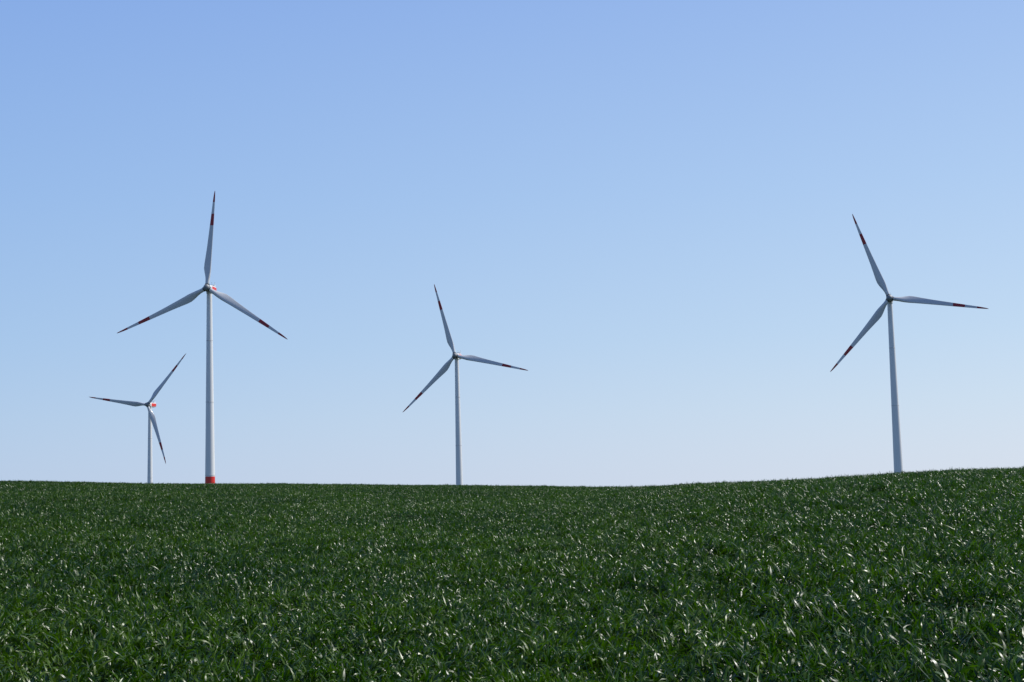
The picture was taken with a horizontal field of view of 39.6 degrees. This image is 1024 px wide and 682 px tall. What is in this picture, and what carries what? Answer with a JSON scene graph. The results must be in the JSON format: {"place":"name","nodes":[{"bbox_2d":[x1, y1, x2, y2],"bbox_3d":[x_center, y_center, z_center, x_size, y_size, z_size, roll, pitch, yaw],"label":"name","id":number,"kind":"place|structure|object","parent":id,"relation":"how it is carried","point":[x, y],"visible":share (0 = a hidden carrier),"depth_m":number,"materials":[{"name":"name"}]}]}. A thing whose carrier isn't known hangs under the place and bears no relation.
{"place":"outdoors","nodes":[
{"label":"outdoors","id":0,"kind":"place"},
{"bbox_2d":[0,466,1023,681],"bbox_3d":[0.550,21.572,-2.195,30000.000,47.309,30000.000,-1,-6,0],"label":"ground","id":1,"kind":"structure","parent":0,"point":[969,610],"depth_m":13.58,"materials":[{"name":"green plant"}]},
{"bbox_2d":[90,354,185,482],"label":"wind turbine","id":2,"kind":"object","parent":1,"relation":"on","point":[149,404],"visible":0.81,"depth_m":1021.02,"materials":[{"name":"white paint"}]},
{"bbox_2d":[118,192,287,483],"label":"wind turbine","id":3,"kind":"object","parent":1,"relation":"on","point":[208,288],"visible":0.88,"depth_m":656.38,"materials":[{"name":"white paint"}]},
{"bbox_2d":[403,284,527,484],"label":"wind turbine","id":4,"kind":"object","parent":1,"relation":"on","point":[456,357],"visible":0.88,"depth_m":850.90,"materials":[{"name":"white paint"}]},
{"bbox_2d":[830,214,987,472],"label":"wind turbine","id":5,"kind":"object","parent":1,"relation":"on","point":[896,429],"visible":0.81,"depth_m":693.64,"materials":[{"name":"white paint"}]},
{"bbox_2d":[0,0,1023,486],"label":"sky","id":6,"kind":"structure","parent":0,"point":[643,210],"materials":[{"name":"blue"}]}
]}

